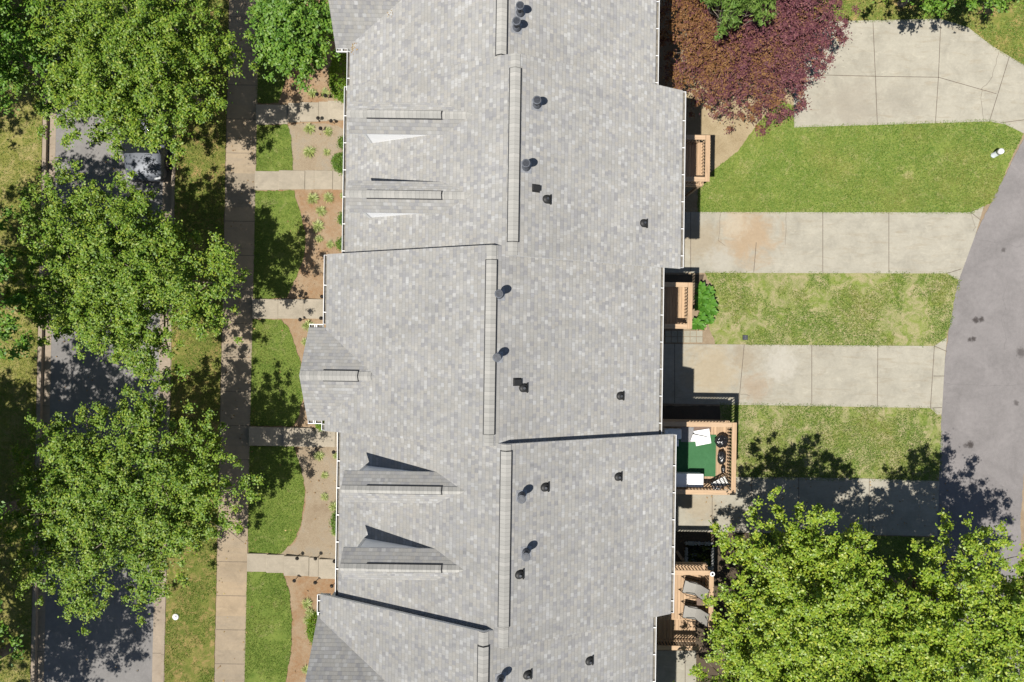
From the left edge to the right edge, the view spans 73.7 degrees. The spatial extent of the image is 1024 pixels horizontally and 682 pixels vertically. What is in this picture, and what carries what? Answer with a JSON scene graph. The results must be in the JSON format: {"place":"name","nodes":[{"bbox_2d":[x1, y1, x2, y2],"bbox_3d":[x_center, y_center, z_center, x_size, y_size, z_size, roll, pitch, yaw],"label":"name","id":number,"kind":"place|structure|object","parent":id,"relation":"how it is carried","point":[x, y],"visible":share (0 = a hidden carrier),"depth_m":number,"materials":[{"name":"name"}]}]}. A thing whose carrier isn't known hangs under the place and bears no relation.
{"place":"outdoors","nodes":[
{"label":"outdoors","id":0,"kind":"place"},
{"bbox_2d":[0,0,44,681],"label":"lawn","id":1,"kind":"structure","parent":0,"point":[24,106],"depth_m":33.18,"materials":[{"name":"plant"}]},
{"bbox_2d":[44,0,162,681],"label":"street","id":2,"kind":"structure","parent":0,"point":[111,641],"depth_m":33.35,"materials":[{"name":"asphalt"}]},
{"bbox_2d":[116,103,171,182],"bbox_3d":[-17.537,-10.000,32.507,2.280,1.674,4.650,1,90,0],"label":"parked car","id":3,"kind":"object","parent":2,"relation":"on","point":[153,167],"visible":0.41,"depth_m":32.41,"materials":[{"name":"silver metal"}]},
{"bbox_2d":[165,0,228,681],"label":"lawn","id":4,"kind":"structure","parent":0,"point":[199,650],"depth_m":33.18,"materials":[{"name":"plant"}]},
{"bbox_2d":[0,157,251,389],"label":"street tree","id":5,"kind":"object","parent":4,"relation":"on","point":[98,296],"visible":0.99,"depth_m":27.34,"materials":[{"name":"green plant"}]},
{"bbox_2d":[0,376,268,635],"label":"street tree","id":6,"kind":"object","parent":4,"relation":"on","point":[104,496],"visible":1,"depth_m":27.44,"materials":[{"name":"green plant"}]},
{"bbox_2d":[9,0,260,169],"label":"street tree","id":7,"kind":"object","parent":4,"relation":"on","point":[137,86],"visible":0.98,"depth_m":27.09,"materials":[{"name":"green plant"}]},
{"bbox_2d":[214,0,258,681],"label":"sidewalk","id":8,"kind":"structure","parent":0,"point":[236,363],"depth_m":33.17,"materials":[{"name":"concrete"}]},
{"bbox_2d":[245,572,291,681],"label":"lawn","id":9,"kind":"structure","parent":0,"point":[273,638],"depth_m":33.05,"materials":[{"name":"plant"}]},
{"bbox_2d":[257,22,287,103],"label":"lawn","id":10,"kind":"structure","parent":0,"point":[270,89],"depth_m":33.13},
{"bbox_2d":[256,124,292,170],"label":"lawn","id":11,"kind":"structure","parent":0,"point":[270,167],"depth_m":33.08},
{"bbox_2d":[248,446,304,553],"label":"lawn","id":12,"kind":"structure","parent":0,"point":[285,508],"depth_m":33.01,"materials":[{"name":"plant"}]},
{"bbox_2d":[250,319,302,426],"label":"lawn","id":13,"kind":"structure","parent":0,"point":[283,358],"depth_m":33.04,"materials":[{"name":"plant"}]},
{"bbox_2d":[253,190,305,298],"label":"lawn","id":14,"kind":"structure","parent":0,"point":[282,206],"depth_m":33.05,"materials":[{"name":"plant"}]},
{"bbox_2d":[30,0,1023,681],"bbox_3d":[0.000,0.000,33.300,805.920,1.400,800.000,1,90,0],"label":"ground","id":15,"kind":"structure","parent":0,"point":[706,336],"depth_m":34.00,"materials":[{"name":"brown soil"}]},
{"bbox_2d":[0,644,24,665],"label":"verge tree","id":16,"kind":"object","parent":15,"relation":"on","point":[4,651],"visible":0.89,"depth_m":32.41,"materials":[{"name":"green plant"}]},
{"bbox_2d":[0,499,27,651],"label":"verge tree","id":17,"kind":"object","parent":15,"relation":"on","point":[4,508],"visible":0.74,"depth_m":26.58,"materials":[{"name":"green plant"}]},
{"bbox_2d":[0,204,36,360],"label":"verge tree","id":18,"kind":"object","parent":15,"relation":"on","point":[11,325],"visible":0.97,"depth_m":26.36,"materials":[{"name":"green plant"}]},
{"bbox_2d":[0,0,72,116],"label":"verge tree","id":19,"kind":"object","parent":15,"relation":"on","point":[18,64],"visible":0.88,"depth_m":26.54,"materials":[{"name":"green plant"}]},
{"bbox_2d":[31,2,50,681],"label":"kerb","id":20,"kind":"structure","parent":15,"relation":"on","point":[39,412],"depth_m":33.17,"materials":[{"name":"concrete"}]},
{"bbox_2d":[37,10,57,681],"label":"gutter pan","id":21,"kind":"object","parent":15,"relation":"on","point":[45,419],"visible":0.4,"depth_m":33.34,"materials":[{"name":"concrete"}]},
{"bbox_2d":[152,0,174,681],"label":"gutter pan","id":22,"kind":"object","parent":15,"relation":"on","point":[157,610],"visible":0.2,"depth_m":33.34,"materials":[{"name":"concrete"}]},
{"bbox_2d":[160,0,177,681],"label":"kerb","id":23,"kind":"structure","parent":15,"relation":"on","point":[167,429],"depth_m":33.17,"materials":[{"name":"concrete"}]},
{"bbox_2d":[252,299,322,318],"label":"front walk","id":24,"kind":"structure","parent":15,"relation":"on","point":[287,308],"depth_m":32.82,"materials":[{"name":"concrete"}]},
{"bbox_2d":[247,553,334,578],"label":"front walk","id":25,"kind":"structure","parent":15,"relation":"on","point":[319,568],"depth_m":32.74,"materials":[{"name":"concrete"}]},
{"bbox_2d":[249,426,336,446],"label":"front walk","id":26,"kind":"structure","parent":15,"relation":"on","point":[284,436],"depth_m":32.71,"materials":[{"name":"concrete"}]},
{"bbox_2d":[248,0,346,681],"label":"mulch bed","id":27,"kind":"object","parent":15,"relation":"on","point":[310,272],"visible":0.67,"depth_m":32.82,"materials":[{"name":"soil"}]},
{"bbox_2d":[237,0,340,92],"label":"yard tree","id":28,"kind":"object","parent":27,"relation":"on","point":[288,33],"visible":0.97,"depth_m":28.30,"materials":[{"name":"green plant"}]},
{"bbox_2d":[302,597,312,608],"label":"grass clump","id":29,"kind":"object","parent":27,"relation":"on","point":[307,603],"visible":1,"depth_m":32.65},
{"bbox_2d":[301,319,313,330],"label":"grass clump","id":30,"kind":"object","parent":27,"relation":"on","point":[305,325],"visible":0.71,"depth_m":32.67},
{"bbox_2d":[305,607,313,616],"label":"grass clump","id":31,"kind":"object","parent":27,"relation":"on","point":[308,612],"visible":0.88,"depth_m":32.64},
{"bbox_2d":[304,611,317,644],"bbox_3d":[-9.049,13.502,32.108,1.460,1.254,1.824,1,90,0],"label":"clipped shrub","id":32,"kind":"object","parent":27,"relation":"on","point":[311,626],"visible":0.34,"depth_m":31.81,"materials":[{"name":"green plant"}]},
{"bbox_2d":[307,88,316,97],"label":"grass clump","id":33,"kind":"object","parent":27,"relation":"on","point":[311,92],"visible":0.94,"depth_m":32.70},
{"bbox_2d":[307,193,318,203],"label":"grass clump","id":34,"kind":"object","parent":27,"relation":"on","point":[313,197],"visible":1,"depth_m":32.66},
{"bbox_2d":[312,218,324,231],"bbox_3d":[-9.288,-5.490,32.635,0.747,0.276,0.728,-34,90,0],"label":"grass clump","id":35,"kind":"object","parent":27,"relation":"on","point":[317,223],"visible":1,"depth_m":32.61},
{"bbox_2d":[315,234,323,242],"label":"grass clump","id":36,"kind":"object","parent":27,"relation":"on","point":[318,238],"visible":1,"depth_m":32.66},
{"bbox_2d":[315,206,326,216],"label":"grass clump","id":37,"kind":"object","parent":27,"relation":"on","point":[319,210],"visible":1,"depth_m":32.61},
{"bbox_2d":[321,87,329,97],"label":"grass clump","id":38,"kind":"object","parent":27,"relation":"on","point":[324,90],"visible":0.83,"depth_m":32.62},
{"bbox_2d":[322,192,334,203],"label":"grass clump","id":39,"kind":"object","parent":27,"relation":"on","point":[328,197],"visible":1,"depth_m":32.55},
{"bbox_2d":[326,240,334,248],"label":"grass clump","id":40,"kind":"object","parent":27,"relation":"on","point":[328,245],"visible":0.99,"depth_m":32.58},
{"bbox_2d":[326,52,346,102],"bbox_3d":[-7.928,-12.463,32.000,1.613,1.325,2.713,1,90,0],"label":"clipped shrub","id":41,"kind":"object","parent":27,"relation":"on","point":[336,92],"visible":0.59,"depth_m":31.61,"materials":[{"name":"green plant"}]},
{"bbox_2d":[333,236,341,251],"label":"clipped shrub","id":42,"kind":"object","parent":27,"relation":"on","point":[338,242],"visible":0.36,"depth_m":32.08,"materials":[{"name":"green plant"}]},
{"bbox_2d":[337,211,341,224],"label":"clipped shrub","id":43,"kind":"object","parent":27,"relation":"on","point":[340,217],"visible":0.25,"depth_m":32.03,"materials":[{"name":"green plant"}]},
{"bbox_2d":[255,170,342,189],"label":"front walk","id":44,"kind":"structure","parent":15,"relation":"on","point":[296,179],"depth_m":32.83,"materials":[{"name":"concrete"}]},
{"bbox_2d":[256,101,343,124],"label":"front walk","id":45,"kind":"structure","parent":15,"relation":"on","point":[295,112],"depth_m":32.87,"materials":[{"name":"concrete"}]},
{"bbox_2d":[281,439,336,558],"bbox_3d":[-9.088,7.665,32.796,3.366,0.412,6.070,11,90,0],"label":"mulch bed","id":46,"kind":"object","parent":15,"relation":"on","point":[315,538],"visible":0.66,"depth_m":32.73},
{"bbox_2d":[313,451,324,461],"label":"grass clump","id":47,"kind":"object","parent":46,"relation":"on","point":[318,455],"visible":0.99,"depth_m":32.59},
{"bbox_2d":[328,502,335,511],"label":"grass clump","id":48,"kind":"object","parent":46,"relation":"on","point":[332,506],"visible":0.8,"depth_m":32.46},
{"bbox_2d":[328,511,335,534],"bbox_3d":[-8.229,8.602,32.218,0.890,0.882,1.247,1,90,0],"label":"clipped shrub","id":49,"kind":"object","parent":46,"relation":"on","point":[333,522],"visible":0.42,"depth_m":32.08,"materials":[{"name":"green plant"}]},
{"bbox_2d":[288,123,342,170],"bbox_3d":[-9.451,-9.247,32.824,3.660,0.469,2.495,1,90,0],"label":"mulch bed","id":50,"kind":"object","parent":15,"relation":"on","point":[317,141],"visible":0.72,"depth_m":32.80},
{"bbox_2d":[302,146,314,158],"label":"grass clump","id":51,"kind":"object","parent":50,"relation":"on","point":[307,150],"visible":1,"depth_m":32.68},
{"bbox_2d":[302,122,315,134],"bbox_3d":[-9.725,-10.172,32.722,0.684,0.253,0.667,25,90,0],"label":"grass clump","id":52,"kind":"object","parent":50,"relation":"on","point":[309,128],"visible":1,"depth_m":32.70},
{"bbox_2d":[323,127,331,136],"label":"grass clump","id":53,"kind":"object","parent":50,"relation":"on","point":[327,130],"visible":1,"depth_m":32.59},
{"bbox_2d":[331,151,342,175],"bbox_3d":[-8.020,-8.400,32.154,1.206,1.008,1.204,1,90,0],"label":"clipped shrub","id":54,"kind":"object","parent":50,"relation":"on","point":[337,158],"visible":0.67,"depth_m":31.92,"materials":[{"name":"green plant"}]},
{"bbox_2d":[336,136,342,150],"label":"clipped shrub","id":55,"kind":"object","parent":50,"relation":"on","point":[340,142],"visible":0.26,"depth_m":32.10,"materials":[{"name":"green plant"}]},
{"bbox_2d":[305,591,656,681],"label":"townhouse","id":56,"kind":"structure","parent":15,"relation":"on","point":[355,641],"depth_m":25.07,"materials":[{"name":"white"}]},
{"bbox_2d":[299,245,663,445],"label":"townhouse","id":57,"kind":"structure","parent":15,"relation":"on","point":[485,345],"depth_m":24.79,"materials":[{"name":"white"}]},
{"bbox_2d":[328,0,659,89],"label":"townhouse","id":58,"kind":"structure","parent":15,"relation":"on","point":[618,37],"depth_m":25.19,"materials":[{"name":"white"}]},
{"bbox_2d":[335,432,676,648],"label":"townhouse","id":59,"kind":"structure","parent":15,"relation":"on","point":[513,544],"depth_m":24.47,"materials":[{"name":"white"}]},
{"bbox_2d":[0,0,1023,681],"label":"grass","id":60,"kind":"structure","parent":15,"relation":"on","point":[810,284],"depth_m":33.95,"materials":[{"name":"plant"}]},
{"bbox_2d":[342,53,685,268],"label":"townhouse","id":61,"kind":"structure","parent":15,"relation":"on","point":[517,154],"depth_m":24.45,"materials":[{"name":"white"}]},
{"bbox_2d":[663,282,692,328],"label":"wooden deck","id":62,"kind":"structure","parent":15,"relation":"on","point":[675,301],"depth_m":31.50,"materials":[{"name":"brown wood"}]},
{"bbox_2d":[664,274,703,282],"bbox_3d":[7.476,-3.101,33.993,4.204,0.001,0.445,0,90,0],"label":"planting bed","id":63,"kind":"object","parent":15,"relation":"on","point":[697,278],"visible":0.38,"depth_m":33.99,"materials":[{"name":"soil"}]},
{"bbox_2d":[665,331,702,342],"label":"paver path","id":64,"kind":"structure","parent":15,"relation":"on","point":[682,339],"depth_m":33.97,"materials":[{"name":"concrete"}]},
{"bbox_2d":[656,562,714,650],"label":"wooden deck","id":65,"kind":"structure","parent":15,"relation":"on","point":[682,630],"depth_m":31.50,"materials":[{"name":"brown wood"}]},
{"bbox_2d":[678,601,709,626],"bbox_3d":[8.254,12.393,30.975,1.056,1.062,0.649,10,90,0],"label":"lounge chair","id":66,"kind":"object","parent":65,"relation":"on","point":[697,614],"visible":0.94,"depth_m":31.08,"materials":[{"name":"grey fabric"}]},
{"bbox_2d":[678,576,709,600],"bbox_3d":[8.254,11.277,30.975,1.056,1.062,0.649,13,90,0],"label":"lounge chair","id":67,"kind":"object","parent":65,"relation":"on","point":[694,588],"visible":0.94,"depth_m":31.09,"materials":[{"name":"grey fabric"}]},
{"bbox_2d":[695,598,706,605],"bbox_3d":[8.656,11.822,31.288,0.480,0.426,0.440,1,90,0],"label":"side table","id":68,"kind":"object","parent":65,"relation":"on","point":[699,601],"visible":0.48,"depth_m":31.07,"materials":[{"name":"brown wood"}]},
{"bbox_2d":[662,405,719,452],"bbox_3d":[8.102,4.932,33.992,5.512,0.001,3.490,1,90,0],"label":"planting bed","id":69,"kind":"object","parent":15,"relation":"on","point":[701,412],"visible":0.24,"depth_m":33.99,"materials":[{"name":"soil"}]},
{"bbox_2d":[685,135,709,196],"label":"wooden deck","id":70,"kind":"structure","parent":15,"relation":"on","point":[695,178],"depth_m":31.50,"materials":[{"name":"brown wood"}]},
{"bbox_2d":[662,419,736,494],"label":"wooden deck","id":71,"kind":"structure","parent":15,"relation":"on","point":[718,427],"depth_m":30.80,"materials":[{"name":"brown wood"}]},
{"bbox_2d":[662,428,681,438],"bbox_3d":[7.285,4.230,31.059,0.870,0.819,0.520,1,90,0],"label":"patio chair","id":72,"kind":"object","parent":71,"relation":"on","point":[677,431],"visible":0.65,"depth_m":31.06,"materials":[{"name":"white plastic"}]},
{"bbox_2d":[676,472,703,486],"bbox_3d":[7.991,6.324,31.217,1.392,0.534,0.615,1,90,0],"label":"storage box","id":73,"kind":"object","parent":71,"relation":"on","point":[690,479],"visible":0.74,"depth_m":30.95,"materials":[{"name":"white plastic"}]},
{"bbox_2d":[676,435,715,476],"bbox_3d":[8.340,5.272,31.491,2.128,0.011,1.930,1,90,0],"label":"turf carpet","id":74,"kind":"object","parent":71,"relation":"on","point":[691,457],"visible":0.57,"depth_m":31.49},
{"bbox_2d":[681,427,693,441],"bbox_3d":[8.086,4.314,31.476,0.587,0.012,0.684,1,90,0],"label":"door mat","id":75,"kind":"object","parent":74,"relation":"on","point":[687,433],"depth_m":31.47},
{"bbox_2d":[694,429,710,445],"bbox_3d":[8.776,4.432,31.433,0.723,0.051,0.701,-9,90,0],"label":"foam board","id":76,"kind":"object","parent":74,"relation":"on","point":[705,432],"visible":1,"depth_m":31.42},
{"bbox_2d":[691,434,706,441],"bbox_3d":[8.574,4.505,31.342,0.728,0.086,0.338,12,90,0],"label":"foam board","id":77,"kind":"object","parent":76,"relation":"on","point":[696,438],"visible":1,"depth_m":31.33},
{"bbox_2d":[710,474,728,489],"bbox_3d":[9.459,6.507,31.283,0.772,0.437,0.498,-27,90,0],"label":"lawn chair","id":78,"kind":"object","parent":71,"relation":"on","point":[719,480],"visible":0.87,"depth_m":31.10,"materials":[{"name":"white plastic"}]},
{"bbox_2d":[714,434,727,447],"bbox_3d":[9.611,4.582,31.273,0.616,0.449,0.669,1,90,0],"label":"rubbish bag","id":79,"kind":"object","parent":71,"relation":"on","point":[721,441],"visible":1,"depth_m":31.15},
{"bbox_2d":[717,450,725,464],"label":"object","id":80,"kind":"object","parent":71,"relation":"on","point":[721,458],"visible":1,"depth_m":31.23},
{"bbox_2d":[692,318,706,329],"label":"hosta plant","id":81,"kind":"object","parent":15,"relation":"on","point":[701,325],"visible":0.94,"depth_m":33.58,"materials":[{"name":"green plant"}]},
{"bbox_2d":[695,281,706,295],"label":"hosta plant","id":82,"kind":"object","parent":15,"relation":"on","point":[701,285],"visible":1,"depth_m":33.60,"materials":[{"name":"green plant"}]},
{"bbox_2d":[695,311,708,323],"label":"hosta plant","id":83,"kind":"object","parent":15,"relation":"on","point":[702,317],"visible":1,"depth_m":33.57,"materials":[{"name":"green plant"}]},
{"bbox_2d":[694,291,710,303],"bbox_3d":[9.369,-2.138,33.576,0.882,0.362,0.679,1,90,0],"label":"hosta plant","id":84,"kind":"object","parent":15,"relation":"on","point":[698,299],"visible":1,"depth_m":33.58,"materials":[{"name":"green plant"}]},
{"bbox_2d":[656,531,754,681],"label":"planting bed","id":85,"kind":"object","parent":15,"relation":"on","point":[721,570],"visible":0.17,"depth_m":33.99,"materials":[{"name":"soil"}]},
{"bbox_2d":[684,541,714,569],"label":"garden pond","id":86,"kind":"structure","parent":85,"relation":"on","point":[695,551],"depth_m":33.97,"materials":[{"name":"liquid"}]},
{"bbox_2d":[699,303,711,313],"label":"hosta plant","id":87,"kind":"object","parent":15,"relation":"on","point":[702,309],"visible":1,"depth_m":33.61,"materials":[{"name":"green plant"}]},
{"bbox_2d":[703,285,715,295],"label":"hosta plant","id":88,"kind":"object","parent":15,"relation":"on","point":[711,289],"visible":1,"depth_m":33.66,"materials":[{"name":"green plant"}]},
{"bbox_2d":[704,313,715,324],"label":"hosta plant","id":89,"kind":"object","parent":15,"relation":"on","point":[710,318],"visible":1,"depth_m":33.69,"materials":[{"name":"green plant"}]},
{"bbox_2d":[704,295,718,308],"bbox_3d":[9.750,-1.878,33.595,0.648,0.345,0.842,-29,90,0],"label":"hosta plant","id":90,"kind":"object","parent":15,"relation":"on","point":[713,303],"visible":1,"depth_m":33.59,"materials":[{"name":"green plant"}]},
{"bbox_2d":[705,306,718,315],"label":"hosta plant","id":91,"kind":"object","parent":15,"relation":"on","point":[713,311],"visible":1,"depth_m":33.60,"materials":[{"name":"green plant"}]},
{"bbox_2d":[666,70,793,211],"bbox_3d":[9.412,-10.653,33.994,8.900,0.001,5.949,-43,90,0],"label":"pine straw","id":92,"kind":"object","parent":15,"relation":"on","point":[724,148],"visible":0.3,"depth_m":33.99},
{"bbox_2d":[700,0,779,40],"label":"willow tree","id":93,"kind":"object","parent":15,"relation":"on","point":[739,7],"visible":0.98,"depth_m":27.24,"materials":[{"name":"green plant"}]},
{"bbox_2d":[659,0,860,136],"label":"plum tree","id":94,"kind":"object","parent":15,"relation":"on","point":[789,28],"visible":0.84,"depth_m":30.20,"materials":[{"name":"purple plant"}]},
{"bbox_2d":[673,618,877,681],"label":"back tree","id":95,"kind":"object","parent":15,"relation":"on","point":[765,671],"visible":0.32,"depth_m":28.83,"materials":[{"name":"green plant"}]},
{"bbox_2d":[701,486,924,681],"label":"back tree","id":96,"kind":"object","parent":15,"relation":"on","point":[825,646],"visible":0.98,"depth_m":26.97,"materials":[{"name":"green plant"}]},
{"bbox_2d":[826,608,1005,681],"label":"back tree","id":97,"kind":"object","parent":15,"relation":"on","point":[887,672],"visible":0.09,"depth_m":28.02,"materials":[{"name":"green plant"}]},
{"bbox_2d":[856,508,1023,681],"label":"back tree","id":98,"kind":"object","parent":15,"relation":"on","point":[988,609],"visible":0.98,"depth_m":26.35,"materials":[{"name":"green plant"}]},
{"bbox_2d":[936,139,1023,674],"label":"lane","id":99,"kind":"structure","parent":15,"relation":"on","point":[982,447],"depth_m":33.98,"materials":[{"name":"asphalt"}]},
{"bbox_2d":[656,650,695,681],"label":"driveway","id":100,"kind":"structure","parent":0,"point":[674,665],"depth_m":33.97,"materials":[{"name":"concrete"}]},
{"bbox_2d":[694,427,710,431],"bbox_3d":[8.765,4.072,31.476,0.791,0.012,0.242,1,90,0],"label":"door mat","id":101,"kind":"object","parent":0,"point":[699,428],"depth_m":31.47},
{"bbox_2d":[662,338,946,414],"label":"driveway","id":102,"kind":"structure","parent":0,"point":[859,375],"depth_m":33.97,"materials":[{"name":"concrete"}]},
{"bbox_2d":[675,477,938,535],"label":"driveway","id":103,"kind":"structure","parent":0,"point":[692,511],"depth_m":33.97,"materials":[{"name":"concrete"}]},
{"bbox_2d":[49,4,949,681],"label":"leaf litter","id":104,"kind":"object","parent":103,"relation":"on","point":[319,294],"visible":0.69,"depth_m":33.15,"materials":[{"name":"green plant"}]},
{"bbox_2d":[664,206,983,279],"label":"driveway","id":105,"kind":"structure","parent":0,"point":[830,242],"depth_m":33.97,"materials":[{"name":"concrete"}]},
{"bbox_2d":[725,533,933,681],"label":"lawn","id":106,"kind":"structure","parent":0,"point":[888,548],"depth_m":33.99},
{"bbox_2d":[720,404,941,480],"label":"lawn","id":107,"kind":"structure","parent":0,"point":[931,430],"depth_m":33.99,"materials":[{"name":"plant"}]},
{"bbox_2d":[706,273,957,345],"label":"lawn","id":108,"kind":"structure","parent":0,"point":[913,311],"depth_m":33.99,"materials":[{"name":"plant"}]},
{"bbox_2d":[697,101,1022,211],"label":"lawn","id":109,"kind":"structure","parent":0,"point":[940,149],"depth_m":33.99,"materials":[{"name":"plant"}]},
{"bbox_2d":[991,148,1004,157],"bbox_3d":[23.978,-9.281,33.699,0.284,0.610,0.280,1,82,-4],"label":"utility pedestal","id":110,"kind":"object","parent":109,"relation":"on","point":[1000,151],"visible":1,"depth_m":33.55,"materials":[{"name":"paint"}]},
{"bbox_2d":[793,19,1023,132],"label":"driveway","id":111,"kind":"structure","parent":0,"point":[909,71],"depth_m":33.97,"materials":[{"name":"concrete"}]},
{"bbox_2d":[801,0,1023,63],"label":"lawn","id":112,"kind":"structure","parent":0,"point":[994,18],"depth_m":33.99,"materials":[{"name":"plant"}]},
{"bbox_2d":[872,0,1023,19],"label":"corner tree","id":113,"kind":"object","parent":112,"relation":"on","point":[936,8],"visible":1,"depth_m":28.63,"materials":[{"name":"green plant"}]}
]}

